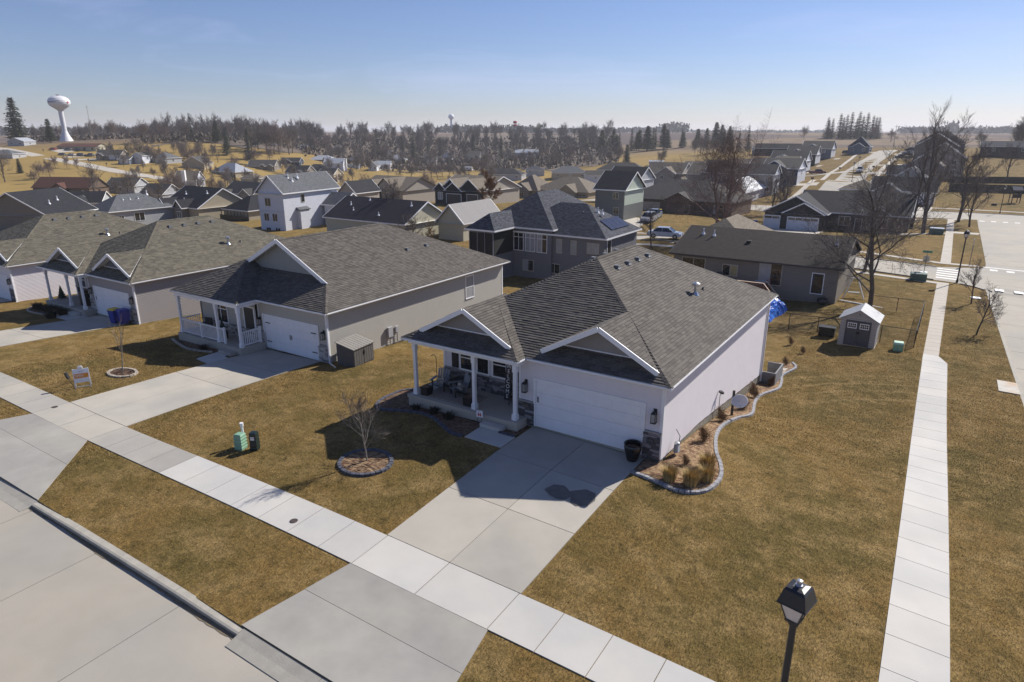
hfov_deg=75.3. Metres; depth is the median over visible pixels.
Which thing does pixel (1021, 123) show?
bare tree
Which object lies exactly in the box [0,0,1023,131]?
sky
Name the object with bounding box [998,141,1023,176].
bare tree
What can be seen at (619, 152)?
bare tree
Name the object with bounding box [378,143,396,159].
bare tree
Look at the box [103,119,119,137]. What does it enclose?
bare tree
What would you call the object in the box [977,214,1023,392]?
side street
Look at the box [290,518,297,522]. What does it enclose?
access cover
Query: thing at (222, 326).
planter box
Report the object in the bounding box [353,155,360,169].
bare tree
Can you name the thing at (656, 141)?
spruce tree
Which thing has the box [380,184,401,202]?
bare tree
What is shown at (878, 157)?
hill street
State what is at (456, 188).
house
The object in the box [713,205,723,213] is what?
window
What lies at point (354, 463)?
tree ring
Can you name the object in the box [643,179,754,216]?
house
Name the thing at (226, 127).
bare tree
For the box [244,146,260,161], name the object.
bare tree
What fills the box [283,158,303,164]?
house
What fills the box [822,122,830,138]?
spruce tree
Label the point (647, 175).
house
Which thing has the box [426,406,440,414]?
dark shrub
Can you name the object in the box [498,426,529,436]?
flower bed
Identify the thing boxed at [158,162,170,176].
bare tree
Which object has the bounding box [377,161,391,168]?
house
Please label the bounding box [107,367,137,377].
tree ring
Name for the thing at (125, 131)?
bare tree
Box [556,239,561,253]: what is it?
window
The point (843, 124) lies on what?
spruce tree
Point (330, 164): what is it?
bare tree
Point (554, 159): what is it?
bare tree
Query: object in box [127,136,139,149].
bare tree
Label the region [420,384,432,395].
planter box
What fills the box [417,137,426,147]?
bare tree
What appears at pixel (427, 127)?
deep wood
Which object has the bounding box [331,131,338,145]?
bare tree
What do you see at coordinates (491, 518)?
driveway
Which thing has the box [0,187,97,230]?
house
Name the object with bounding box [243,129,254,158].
spruce tree
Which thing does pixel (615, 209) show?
window
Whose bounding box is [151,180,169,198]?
bare tree
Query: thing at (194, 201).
house
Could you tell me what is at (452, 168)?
bare tree
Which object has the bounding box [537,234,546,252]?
window
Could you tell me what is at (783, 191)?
bare tree
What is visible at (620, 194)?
house
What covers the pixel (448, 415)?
dark shrub
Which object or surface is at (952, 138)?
bare tree
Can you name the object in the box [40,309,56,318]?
dark shrub
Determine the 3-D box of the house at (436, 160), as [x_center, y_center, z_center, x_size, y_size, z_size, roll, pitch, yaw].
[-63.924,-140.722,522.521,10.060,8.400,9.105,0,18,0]
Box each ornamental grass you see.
[660,462,681,482]
[679,463,704,487]
[694,461,718,483]
[697,451,718,467]
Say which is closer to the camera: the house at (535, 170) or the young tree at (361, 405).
the young tree at (361, 405)
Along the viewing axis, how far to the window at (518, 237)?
76.06 m
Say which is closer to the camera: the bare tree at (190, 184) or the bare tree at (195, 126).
the bare tree at (190, 184)
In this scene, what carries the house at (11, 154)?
on the ground at (480, 669)
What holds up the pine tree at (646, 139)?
on the ground at (480, 669)
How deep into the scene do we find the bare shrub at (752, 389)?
36.77 m
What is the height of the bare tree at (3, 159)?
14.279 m
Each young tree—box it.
[108,310,124,371]
[334,390,391,460]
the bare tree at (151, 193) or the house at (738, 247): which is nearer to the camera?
the house at (738, 247)
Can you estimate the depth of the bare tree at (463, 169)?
398.51 m
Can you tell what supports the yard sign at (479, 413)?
on the flower bed at (398, 401)
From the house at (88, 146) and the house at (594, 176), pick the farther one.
the house at (88, 146)
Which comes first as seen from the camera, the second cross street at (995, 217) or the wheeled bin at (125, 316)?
the wheeled bin at (125, 316)
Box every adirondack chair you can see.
[430,367,450,391]
[448,374,470,397]
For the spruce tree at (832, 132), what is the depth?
622.12 m
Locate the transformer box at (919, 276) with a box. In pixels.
[910,271,927,281]
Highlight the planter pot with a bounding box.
[624,439,641,461]
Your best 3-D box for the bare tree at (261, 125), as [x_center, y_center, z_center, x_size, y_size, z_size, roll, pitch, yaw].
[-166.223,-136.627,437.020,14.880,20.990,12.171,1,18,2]
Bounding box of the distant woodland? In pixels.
[0,119,1020,135]
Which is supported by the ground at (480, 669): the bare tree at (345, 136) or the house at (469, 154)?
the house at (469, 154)
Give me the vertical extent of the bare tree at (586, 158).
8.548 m
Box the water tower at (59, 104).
[47,94,72,141]
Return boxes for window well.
[759,361,783,384]
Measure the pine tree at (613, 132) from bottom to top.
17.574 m
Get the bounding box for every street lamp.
[776,579,816,681]
[956,230,969,282]
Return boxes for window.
[82,277,86,287]
[134,212,144,220]
[177,211,181,217]
[213,305,229,323]
[264,198,270,205]
[264,213,269,220]
[272,213,277,221]
[300,194,304,201]
[438,192,442,199]
[459,354,471,371]
[465,274,474,299]
[476,358,489,375]
[492,361,505,379]
[513,232,523,250]
[522,259,533,271]
[525,233,534,251]
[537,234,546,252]
[552,263,559,273]
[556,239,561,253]
[570,240,576,254]
[586,243,599,254]
[613,192,618,198]
[613,207,618,213]
[682,256,705,268]
[684,205,689,213]
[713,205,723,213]
[722,264,737,276]
[758,263,782,285]
[810,272,824,294]
[838,216,850,225]
[847,322,856,328]
[860,324,868,329]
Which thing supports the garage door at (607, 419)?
in the house at (650, 350)
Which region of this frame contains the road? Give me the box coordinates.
[0,147,173,181]
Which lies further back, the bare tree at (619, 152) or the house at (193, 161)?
the bare tree at (619, 152)
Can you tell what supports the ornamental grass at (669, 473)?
on the flower bed at (690, 446)
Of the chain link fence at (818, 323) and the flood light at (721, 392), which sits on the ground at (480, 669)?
the chain link fence at (818, 323)
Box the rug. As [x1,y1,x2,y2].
[423,386,487,407]
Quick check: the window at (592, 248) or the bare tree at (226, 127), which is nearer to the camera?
the window at (592, 248)
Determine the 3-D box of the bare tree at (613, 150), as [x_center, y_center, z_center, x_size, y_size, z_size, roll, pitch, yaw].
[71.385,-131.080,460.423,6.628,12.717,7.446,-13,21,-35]
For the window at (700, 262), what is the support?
in the house at (738, 247)
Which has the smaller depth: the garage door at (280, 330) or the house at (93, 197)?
the garage door at (280, 330)
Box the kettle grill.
[816,297,827,304]
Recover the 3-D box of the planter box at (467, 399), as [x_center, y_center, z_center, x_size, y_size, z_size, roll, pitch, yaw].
[-1.959,2.717,30.192,0.410,0.426,0.410,11,21,31]
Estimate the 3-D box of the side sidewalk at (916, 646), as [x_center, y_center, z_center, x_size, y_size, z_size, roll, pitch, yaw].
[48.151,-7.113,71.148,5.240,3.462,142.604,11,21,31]
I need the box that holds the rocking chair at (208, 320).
[198,317,212,329]
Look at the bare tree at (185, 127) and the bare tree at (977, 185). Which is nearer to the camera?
the bare tree at (977, 185)
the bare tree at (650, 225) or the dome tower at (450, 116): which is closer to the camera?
the bare tree at (650, 225)
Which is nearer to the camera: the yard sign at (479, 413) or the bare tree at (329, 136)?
the yard sign at (479, 413)
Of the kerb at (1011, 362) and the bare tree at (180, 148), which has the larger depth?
the bare tree at (180, 148)
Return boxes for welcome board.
[504,364,511,400]
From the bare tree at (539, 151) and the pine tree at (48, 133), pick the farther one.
the bare tree at (539, 151)
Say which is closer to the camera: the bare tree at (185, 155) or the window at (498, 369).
the window at (498, 369)
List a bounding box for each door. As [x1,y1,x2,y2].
[0,274,10,299]
[92,285,132,322]
[262,313,319,360]
[446,193,461,203]
[467,194,477,201]
[533,378,646,454]
[577,194,585,197]
[643,201,660,209]
[763,214,780,228]
[786,216,818,230]
[844,321,858,345]
[855,322,870,347]
[908,193,930,203]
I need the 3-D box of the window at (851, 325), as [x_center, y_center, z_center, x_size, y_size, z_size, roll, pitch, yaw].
[24.021,-1.106,46.870,0.580,0.400,0.019,11,21,32]
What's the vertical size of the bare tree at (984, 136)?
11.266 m
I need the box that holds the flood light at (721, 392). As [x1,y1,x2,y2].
[717,390,723,416]
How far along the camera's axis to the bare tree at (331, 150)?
456.51 m
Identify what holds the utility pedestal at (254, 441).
on the ground at (480, 669)
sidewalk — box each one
[0,372,714,681]
[636,151,1023,283]
[878,219,979,681]
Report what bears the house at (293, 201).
on the ground at (480, 669)
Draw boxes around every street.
[0,499,277,681]
[583,199,1023,221]
[637,235,992,290]
[819,150,897,190]
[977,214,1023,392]
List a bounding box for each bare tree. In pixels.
[0,150,12,181]
[24,169,38,182]
[25,162,46,177]
[29,127,36,136]
[43,158,55,176]
[50,155,57,168]
[52,123,61,135]
[62,154,70,166]
[72,157,78,167]
[74,124,86,135]
[75,161,104,190]
[83,120,95,134]
[88,119,99,135]
[94,122,106,137]
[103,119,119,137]
[103,124,110,138]
[106,142,119,160]
[109,178,127,193]
[113,171,139,193]
[120,154,126,166]
[121,140,132,155]
[122,125,131,136]
[124,170,136,192]
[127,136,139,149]
[134,141,144,151]
[135,165,143,175]
[136,119,156,142]
[143,184,155,197]
[144,143,156,162]
[149,149,158,163]
[149,167,156,177]
[150,122,161,134]
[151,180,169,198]
[155,173,166,183]
[157,157,167,166]
[158,125,174,142]
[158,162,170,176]
[159,116,171,133]
[160,167,186,187]
[169,140,177,151]
[170,124,179,136]
[173,180,183,191]
[177,144,188,159]
[179,140,191,157]
[179,147,191,159]
[180,118,191,141]
[183,162,193,170]
[186,180,198,185]
[191,143,203,155]
[192,122,198,133]
[193,138,200,155]
[193,172,204,185]
[196,166,206,173]
[199,153,211,171]
[201,123,214,136]
[203,175,217,186]
[206,165,216,178]
[209,142,221,160]
[215,179,225,188]
[218,120,234,135]
[224,171,236,184]
[225,122,234,135]
[225,154,245,166]
[237,114,257,139]
[242,122,258,151]
[243,151,253,160]
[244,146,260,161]
[247,118,270,149]
[252,171,261,181]
[253,125,270,147]
[261,120,295,153]
[263,124,282,153]
[265,145,272,159]
[275,126,291,154]
[277,156,287,170]
[288,125,303,152]
[290,164,298,172]
[304,134,316,146]
[307,135,322,149]
[316,127,325,143]
[318,135,331,150]
[324,133,334,147]
[324,145,330,154]
[324,159,332,167]
[327,145,334,156]
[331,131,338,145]
[334,145,342,154]
[337,134,344,144]
[337,172,344,185]
[342,133,350,142]
[346,166,354,180]
[349,143,358,154]
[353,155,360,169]
[355,131,368,143]
[355,142,368,158]
[366,132,375,145]
[366,141,381,154]
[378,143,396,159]
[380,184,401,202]
[383,176,401,197]
[388,132,395,149]
[394,150,404,162]
[396,214,426,233]
[406,164,415,176]
[414,159,423,171]
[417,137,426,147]
[425,162,436,178]
[426,135,432,146]
[430,144,438,158]
[430,163,440,178]
[436,143,443,160]
[436,162,448,175]
[447,145,456,161]
[449,136,457,147]
[449,160,456,174]
[459,165,466,174]
[460,143,468,154]
[467,158,480,171]
[478,150,497,174]
[503,148,511,158]
[519,150,525,161]
[527,155,535,166]
[535,145,542,155]
[544,151,556,167]
[556,152,563,166]
[564,145,574,162]
[580,153,589,164]
[599,149,607,159]
[609,143,618,156]
[615,144,623,160]
[637,202,655,247]
[653,109,783,221]
[657,146,667,161]
[669,134,774,222]
[690,139,697,147]
[691,136,704,154]
[701,138,709,151]
[765,172,784,205]
[775,182,797,202]
[780,165,801,193]
[788,153,952,305]
[800,125,808,139]
[849,148,929,271]
[870,124,880,139]
[883,96,975,232]
[885,128,898,141]
[896,131,965,228]
[940,138,1005,221]
[942,127,960,151]
[952,169,1004,226]
[959,255,986,303]
[974,281,1007,334]
[976,129,989,142]
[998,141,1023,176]
[1010,116,1023,140]
[1011,128,1023,140]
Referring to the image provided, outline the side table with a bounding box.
[450,377,463,385]
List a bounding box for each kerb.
[0,478,328,681]
[986,290,1023,405]
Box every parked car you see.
[640,211,656,221]
[647,226,683,238]
[649,208,662,219]
[809,169,825,173]
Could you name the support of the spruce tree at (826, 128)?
on the ground at (480, 669)
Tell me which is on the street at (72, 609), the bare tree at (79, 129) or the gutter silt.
the gutter silt
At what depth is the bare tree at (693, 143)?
481.01 m
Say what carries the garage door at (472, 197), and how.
in the house at (456, 188)
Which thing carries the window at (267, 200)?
in the house at (293, 201)
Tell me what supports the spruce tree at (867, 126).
on the ground at (480, 669)
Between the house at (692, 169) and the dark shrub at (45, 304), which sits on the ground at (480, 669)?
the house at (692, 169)
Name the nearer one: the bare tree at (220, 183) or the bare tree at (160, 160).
the bare tree at (220, 183)
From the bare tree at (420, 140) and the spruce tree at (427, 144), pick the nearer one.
the spruce tree at (427, 144)
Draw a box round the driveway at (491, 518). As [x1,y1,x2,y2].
[242,427,643,681]
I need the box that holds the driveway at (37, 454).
[0,349,319,499]
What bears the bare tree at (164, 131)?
on the forest floor
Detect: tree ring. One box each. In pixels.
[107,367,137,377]
[337,448,393,476]
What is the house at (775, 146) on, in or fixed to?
on the ground at (480, 669)
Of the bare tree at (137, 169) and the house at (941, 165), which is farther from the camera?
the bare tree at (137, 169)
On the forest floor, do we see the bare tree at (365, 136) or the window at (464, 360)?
the bare tree at (365, 136)
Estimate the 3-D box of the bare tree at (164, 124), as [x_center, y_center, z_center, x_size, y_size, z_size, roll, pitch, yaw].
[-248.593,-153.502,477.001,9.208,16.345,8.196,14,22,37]
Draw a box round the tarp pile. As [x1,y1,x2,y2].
[768,298,786,322]
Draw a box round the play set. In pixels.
[984,186,1023,203]
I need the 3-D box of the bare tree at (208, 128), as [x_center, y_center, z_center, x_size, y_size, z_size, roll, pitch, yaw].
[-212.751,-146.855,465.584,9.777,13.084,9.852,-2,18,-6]
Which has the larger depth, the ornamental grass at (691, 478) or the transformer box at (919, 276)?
the transformer box at (919, 276)
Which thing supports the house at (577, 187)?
on the ground at (480, 669)
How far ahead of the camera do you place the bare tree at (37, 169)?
286.79 m
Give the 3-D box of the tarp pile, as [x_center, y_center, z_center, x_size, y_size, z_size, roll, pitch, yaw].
[22.245,-2.979,58.056,2.682,1.623,6.936,12,21,34]
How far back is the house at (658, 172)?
215.66 m
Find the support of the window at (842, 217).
in the house at (824, 205)
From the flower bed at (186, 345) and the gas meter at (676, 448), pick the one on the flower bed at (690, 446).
the gas meter at (676, 448)
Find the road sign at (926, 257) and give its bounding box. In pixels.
[923,250,932,270]
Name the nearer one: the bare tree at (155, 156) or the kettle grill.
the kettle grill
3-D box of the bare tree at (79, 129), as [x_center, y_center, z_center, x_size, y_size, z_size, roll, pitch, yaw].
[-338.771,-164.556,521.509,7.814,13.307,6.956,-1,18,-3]
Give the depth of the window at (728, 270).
65.90 m
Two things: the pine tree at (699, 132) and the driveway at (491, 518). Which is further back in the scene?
the pine tree at (699, 132)
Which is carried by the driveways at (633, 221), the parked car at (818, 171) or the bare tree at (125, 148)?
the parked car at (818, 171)
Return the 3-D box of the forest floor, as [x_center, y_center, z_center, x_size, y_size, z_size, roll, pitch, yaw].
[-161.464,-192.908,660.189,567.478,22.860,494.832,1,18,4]
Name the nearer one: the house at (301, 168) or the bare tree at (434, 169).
the house at (301, 168)
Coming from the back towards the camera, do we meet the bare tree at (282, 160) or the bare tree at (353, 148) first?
the bare tree at (353, 148)
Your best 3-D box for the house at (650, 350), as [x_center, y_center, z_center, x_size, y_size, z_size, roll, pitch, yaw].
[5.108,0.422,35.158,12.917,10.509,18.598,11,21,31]
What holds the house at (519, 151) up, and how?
on the ground at (480, 669)
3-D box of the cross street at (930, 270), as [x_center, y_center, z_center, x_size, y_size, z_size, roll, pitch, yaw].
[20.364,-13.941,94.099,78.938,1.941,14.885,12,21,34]
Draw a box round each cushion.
[437,376,445,383]
[457,381,463,390]
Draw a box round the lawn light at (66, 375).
[63,372,75,389]
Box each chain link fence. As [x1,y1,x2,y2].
[788,313,916,346]
[871,295,924,314]
[913,301,924,347]
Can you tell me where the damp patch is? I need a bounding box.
[545,484,595,505]
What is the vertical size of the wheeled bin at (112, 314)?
1.124 m
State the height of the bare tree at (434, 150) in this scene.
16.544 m
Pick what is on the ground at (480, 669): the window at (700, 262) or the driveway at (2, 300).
the driveway at (2, 300)
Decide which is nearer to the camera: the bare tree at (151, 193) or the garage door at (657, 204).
the garage door at (657, 204)
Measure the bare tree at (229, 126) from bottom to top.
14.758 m
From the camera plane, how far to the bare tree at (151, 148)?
358.60 m
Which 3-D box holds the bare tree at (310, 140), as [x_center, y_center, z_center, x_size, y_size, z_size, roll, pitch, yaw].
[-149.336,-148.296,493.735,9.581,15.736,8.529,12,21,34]
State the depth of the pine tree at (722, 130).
547.72 m
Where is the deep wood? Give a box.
[148,111,613,153]
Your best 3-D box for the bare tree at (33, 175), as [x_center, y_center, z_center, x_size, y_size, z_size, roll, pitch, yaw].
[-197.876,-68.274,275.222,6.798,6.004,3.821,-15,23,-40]
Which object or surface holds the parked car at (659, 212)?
on the driveways at (633, 221)
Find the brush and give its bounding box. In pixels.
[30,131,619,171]
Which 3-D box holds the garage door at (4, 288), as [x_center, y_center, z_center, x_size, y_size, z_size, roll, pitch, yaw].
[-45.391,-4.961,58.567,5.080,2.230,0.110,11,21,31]
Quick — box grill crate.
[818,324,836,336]
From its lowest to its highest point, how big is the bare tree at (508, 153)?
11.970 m
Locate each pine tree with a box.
[4,97,30,138]
[42,119,56,142]
[210,121,222,142]
[251,128,262,145]
[595,130,607,152]
[610,129,617,143]
[613,135,620,147]
[633,133,641,149]
[634,130,642,147]
[638,127,653,150]
[641,126,655,150]
[657,124,670,148]
[662,130,671,147]
[679,132,686,147]
[694,129,700,144]
[703,128,709,140]
[710,122,720,140]
[717,124,726,144]
[726,126,735,145]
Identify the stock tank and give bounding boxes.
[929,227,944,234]
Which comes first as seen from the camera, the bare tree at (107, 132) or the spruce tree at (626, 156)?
the spruce tree at (626, 156)
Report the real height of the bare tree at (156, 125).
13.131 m
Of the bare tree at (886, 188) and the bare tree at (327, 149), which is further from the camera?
the bare tree at (327, 149)
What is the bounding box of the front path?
[56,315,514,447]
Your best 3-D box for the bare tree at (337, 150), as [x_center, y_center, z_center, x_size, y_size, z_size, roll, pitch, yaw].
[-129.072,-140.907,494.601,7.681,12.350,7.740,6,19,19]
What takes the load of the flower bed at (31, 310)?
on the ground at (480, 669)
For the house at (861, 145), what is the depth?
318.02 m
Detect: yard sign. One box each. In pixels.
[72,366,91,388]
[476,410,482,423]
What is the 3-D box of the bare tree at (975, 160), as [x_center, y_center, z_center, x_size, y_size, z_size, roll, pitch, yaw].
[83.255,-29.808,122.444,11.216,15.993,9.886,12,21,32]
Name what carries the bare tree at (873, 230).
on the ground at (480, 669)
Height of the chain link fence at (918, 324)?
1.638 m
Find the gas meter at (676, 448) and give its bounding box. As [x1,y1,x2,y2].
[673,429,679,456]
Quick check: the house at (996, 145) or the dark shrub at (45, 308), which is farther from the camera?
the house at (996, 145)
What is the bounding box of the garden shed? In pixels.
[837,303,884,348]
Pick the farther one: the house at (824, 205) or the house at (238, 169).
the house at (238, 169)
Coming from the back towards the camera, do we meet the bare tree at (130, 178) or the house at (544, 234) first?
the bare tree at (130, 178)
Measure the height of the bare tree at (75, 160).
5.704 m
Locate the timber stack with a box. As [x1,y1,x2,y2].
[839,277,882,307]
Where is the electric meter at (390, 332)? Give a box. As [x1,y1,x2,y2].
[387,325,398,342]
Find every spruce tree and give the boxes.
[15,159,23,173]
[187,113,194,139]
[220,129,231,154]
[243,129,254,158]
[375,129,382,156]
[407,129,418,158]
[424,137,429,152]
[471,132,475,150]
[498,135,503,157]
[622,144,631,162]
[629,128,635,150]
[648,128,657,149]
[652,126,658,145]
[678,129,684,147]
[720,129,726,151]
[736,133,741,151]
[742,125,751,151]
[822,117,829,137]
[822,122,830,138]
[828,118,836,138]
[834,115,844,138]
[838,117,846,138]
[843,112,856,138]
[843,116,849,137]
[853,113,863,138]
[855,117,866,138]
[863,112,872,138]
[864,117,876,138]
[876,118,882,138]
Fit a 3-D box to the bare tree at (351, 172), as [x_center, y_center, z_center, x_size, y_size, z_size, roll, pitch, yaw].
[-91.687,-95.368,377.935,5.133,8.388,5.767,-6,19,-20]
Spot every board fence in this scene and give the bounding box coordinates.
[948,183,1023,193]
[949,177,1023,182]
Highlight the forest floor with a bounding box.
[152,134,618,172]
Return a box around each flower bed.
[26,307,67,315]
[171,338,217,352]
[375,388,479,436]
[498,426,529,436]
[630,362,796,494]
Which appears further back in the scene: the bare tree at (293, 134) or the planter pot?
the bare tree at (293, 134)
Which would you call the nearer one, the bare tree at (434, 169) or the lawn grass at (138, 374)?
the lawn grass at (138, 374)
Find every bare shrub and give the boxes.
[421,221,435,237]
[682,451,692,465]
[696,424,714,443]
[714,406,730,421]
[741,390,751,409]
[747,378,761,396]
[766,372,775,385]
[788,336,795,344]
[799,346,805,353]
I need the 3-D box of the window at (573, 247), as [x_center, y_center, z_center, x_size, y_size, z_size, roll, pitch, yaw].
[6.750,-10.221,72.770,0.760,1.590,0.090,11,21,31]
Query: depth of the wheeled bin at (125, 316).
48.17 m
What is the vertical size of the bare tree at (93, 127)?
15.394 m
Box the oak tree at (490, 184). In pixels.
[477,170,502,199]
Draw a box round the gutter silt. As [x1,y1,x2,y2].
[29,508,234,638]
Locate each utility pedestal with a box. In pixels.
[233,432,247,450]
[248,431,260,450]
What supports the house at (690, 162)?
on the ground at (480, 669)
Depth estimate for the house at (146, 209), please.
132.13 m
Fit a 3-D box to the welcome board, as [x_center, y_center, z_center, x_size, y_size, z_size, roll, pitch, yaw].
[-0.163,1.876,30.653,0.340,1.750,0.262,11,21,31]
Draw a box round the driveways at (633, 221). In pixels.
[50,149,949,372]
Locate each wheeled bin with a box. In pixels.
[107,307,118,322]
[115,308,131,323]
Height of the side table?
0.480 m
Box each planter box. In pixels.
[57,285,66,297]
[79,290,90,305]
[220,318,228,339]
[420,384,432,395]
[462,394,471,406]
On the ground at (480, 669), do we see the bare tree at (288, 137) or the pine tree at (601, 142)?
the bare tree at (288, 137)
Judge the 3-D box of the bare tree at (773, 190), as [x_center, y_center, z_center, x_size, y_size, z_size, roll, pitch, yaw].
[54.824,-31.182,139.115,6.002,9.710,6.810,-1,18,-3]
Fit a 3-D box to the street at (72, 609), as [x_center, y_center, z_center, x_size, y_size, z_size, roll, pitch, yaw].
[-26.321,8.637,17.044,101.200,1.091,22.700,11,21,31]
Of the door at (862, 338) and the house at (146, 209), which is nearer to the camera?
the door at (862, 338)
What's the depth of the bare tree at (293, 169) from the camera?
339.15 m
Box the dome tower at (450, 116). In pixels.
[448,114,453,132]
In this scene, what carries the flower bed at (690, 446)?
on the ground at (480, 669)
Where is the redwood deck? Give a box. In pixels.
[738,277,780,298]
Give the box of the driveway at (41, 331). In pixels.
[0,315,131,346]
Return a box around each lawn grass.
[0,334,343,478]
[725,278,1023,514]
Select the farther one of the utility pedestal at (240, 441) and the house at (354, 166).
the house at (354, 166)
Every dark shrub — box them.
[31,302,46,309]
[37,303,52,310]
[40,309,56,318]
[41,304,54,311]
[54,307,68,314]
[198,343,212,349]
[408,403,421,410]
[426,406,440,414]
[441,409,456,419]
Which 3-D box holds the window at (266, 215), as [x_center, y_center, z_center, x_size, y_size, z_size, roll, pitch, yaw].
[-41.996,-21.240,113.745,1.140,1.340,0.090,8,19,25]
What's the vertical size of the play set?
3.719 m
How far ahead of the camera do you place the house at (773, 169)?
178.90 m
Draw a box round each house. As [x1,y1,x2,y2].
[0,150,26,158]
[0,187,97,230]
[0,210,145,301]
[6,137,35,145]
[31,177,109,193]
[35,215,284,323]
[56,143,106,150]
[67,191,111,204]
[93,190,174,224]
[94,150,128,160]
[106,177,147,193]
[117,156,134,164]
[131,152,151,163]
[139,183,177,198]
[152,152,181,163]
[159,185,260,220]
[169,223,509,367]
[175,170,205,186]
[181,156,213,168]
[213,163,252,177]
[226,181,260,198]
[239,173,263,181]
[247,160,279,170]
[254,171,356,230]
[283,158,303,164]
[284,165,315,173]
[311,155,333,161]
[311,164,327,170]
[319,168,343,182]
[322,158,346,170]
[322,195,499,240]
[338,179,380,197]
[347,164,360,168]
[369,161,380,170]
[371,175,435,201]
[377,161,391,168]
[388,155,406,163]
[400,244,777,461]
[423,153,441,157]
[424,157,437,164]
[432,174,520,204]
[443,152,454,161]
[464,151,480,158]
[464,189,641,278]
[478,168,526,179]
[515,149,538,156]
[517,175,595,197]
[525,166,544,176]
[551,166,583,179]
[584,170,604,182]
[593,170,646,219]
[596,162,642,170]
[611,166,655,186]
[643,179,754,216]
[648,162,689,184]
[669,214,861,303]
[684,161,704,165]
[686,162,705,179]
[704,163,781,195]
[725,176,766,199]
[752,157,772,163]
[754,143,801,155]
[762,190,917,232]
[764,157,807,185]
[770,150,812,171]
[777,156,800,157]
[787,145,821,166]
[802,141,836,159]
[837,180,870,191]
[847,137,872,154]
[869,176,939,205]
[871,166,927,180]
[885,165,910,175]
[909,155,945,183]
[913,133,958,157]
[916,131,966,150]
[921,142,966,178]
[980,141,1023,157]
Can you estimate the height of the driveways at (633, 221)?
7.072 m
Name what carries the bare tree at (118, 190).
on the ground at (480, 669)
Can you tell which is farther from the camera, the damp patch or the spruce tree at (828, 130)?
the spruce tree at (828, 130)
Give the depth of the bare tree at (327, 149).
475.49 m
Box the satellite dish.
[730,390,747,414]
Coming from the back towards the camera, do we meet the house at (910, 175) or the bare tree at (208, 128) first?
the bare tree at (208, 128)
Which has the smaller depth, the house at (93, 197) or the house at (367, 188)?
the house at (367, 188)
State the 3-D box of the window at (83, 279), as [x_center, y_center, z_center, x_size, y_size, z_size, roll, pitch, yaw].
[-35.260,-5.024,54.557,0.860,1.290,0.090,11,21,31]
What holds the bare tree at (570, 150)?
on the forest floor
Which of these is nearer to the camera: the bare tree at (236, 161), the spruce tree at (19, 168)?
the spruce tree at (19, 168)
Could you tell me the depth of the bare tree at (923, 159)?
111.64 m
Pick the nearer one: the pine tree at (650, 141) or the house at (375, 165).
the house at (375, 165)
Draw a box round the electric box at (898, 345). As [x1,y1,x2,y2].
[892,340,903,351]
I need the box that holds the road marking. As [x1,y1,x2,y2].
[920,221,1023,293]
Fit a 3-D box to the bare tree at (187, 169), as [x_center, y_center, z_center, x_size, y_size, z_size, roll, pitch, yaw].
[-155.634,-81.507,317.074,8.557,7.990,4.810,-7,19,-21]
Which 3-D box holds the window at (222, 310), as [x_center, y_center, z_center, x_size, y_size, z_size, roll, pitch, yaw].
[-19.036,-1.853,43.440,1.490,1.290,0.090,11,21,31]
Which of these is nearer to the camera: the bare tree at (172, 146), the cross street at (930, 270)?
the cross street at (930, 270)
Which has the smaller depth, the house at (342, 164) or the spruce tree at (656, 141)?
the house at (342, 164)
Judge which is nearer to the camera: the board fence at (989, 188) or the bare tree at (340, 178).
the board fence at (989, 188)
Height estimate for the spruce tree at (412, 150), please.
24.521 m
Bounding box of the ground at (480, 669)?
[0,131,1023,681]
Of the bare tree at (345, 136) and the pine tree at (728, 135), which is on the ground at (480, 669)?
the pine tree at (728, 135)
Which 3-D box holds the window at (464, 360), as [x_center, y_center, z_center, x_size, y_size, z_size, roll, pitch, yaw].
[-2.174,0.820,31.944,0.860,1.290,0.090,11,21,31]
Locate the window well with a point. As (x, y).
(773, 368)
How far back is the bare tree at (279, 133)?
433.08 m
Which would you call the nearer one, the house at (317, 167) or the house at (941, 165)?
the house at (941, 165)
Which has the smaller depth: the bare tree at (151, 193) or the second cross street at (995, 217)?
the second cross street at (995, 217)
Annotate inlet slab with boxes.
[997,380,1020,394]
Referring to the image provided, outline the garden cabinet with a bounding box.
[334,334,373,366]
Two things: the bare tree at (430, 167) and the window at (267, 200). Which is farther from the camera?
the bare tree at (430, 167)
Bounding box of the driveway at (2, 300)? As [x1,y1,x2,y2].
[0,298,11,302]
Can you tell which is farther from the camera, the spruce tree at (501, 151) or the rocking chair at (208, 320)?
the spruce tree at (501, 151)
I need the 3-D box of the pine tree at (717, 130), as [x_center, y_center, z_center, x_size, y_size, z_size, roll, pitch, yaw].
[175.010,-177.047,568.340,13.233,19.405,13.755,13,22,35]
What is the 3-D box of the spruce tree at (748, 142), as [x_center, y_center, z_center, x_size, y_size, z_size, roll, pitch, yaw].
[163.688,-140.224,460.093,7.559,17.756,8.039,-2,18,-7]
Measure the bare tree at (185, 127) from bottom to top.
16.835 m
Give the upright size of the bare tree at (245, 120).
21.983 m

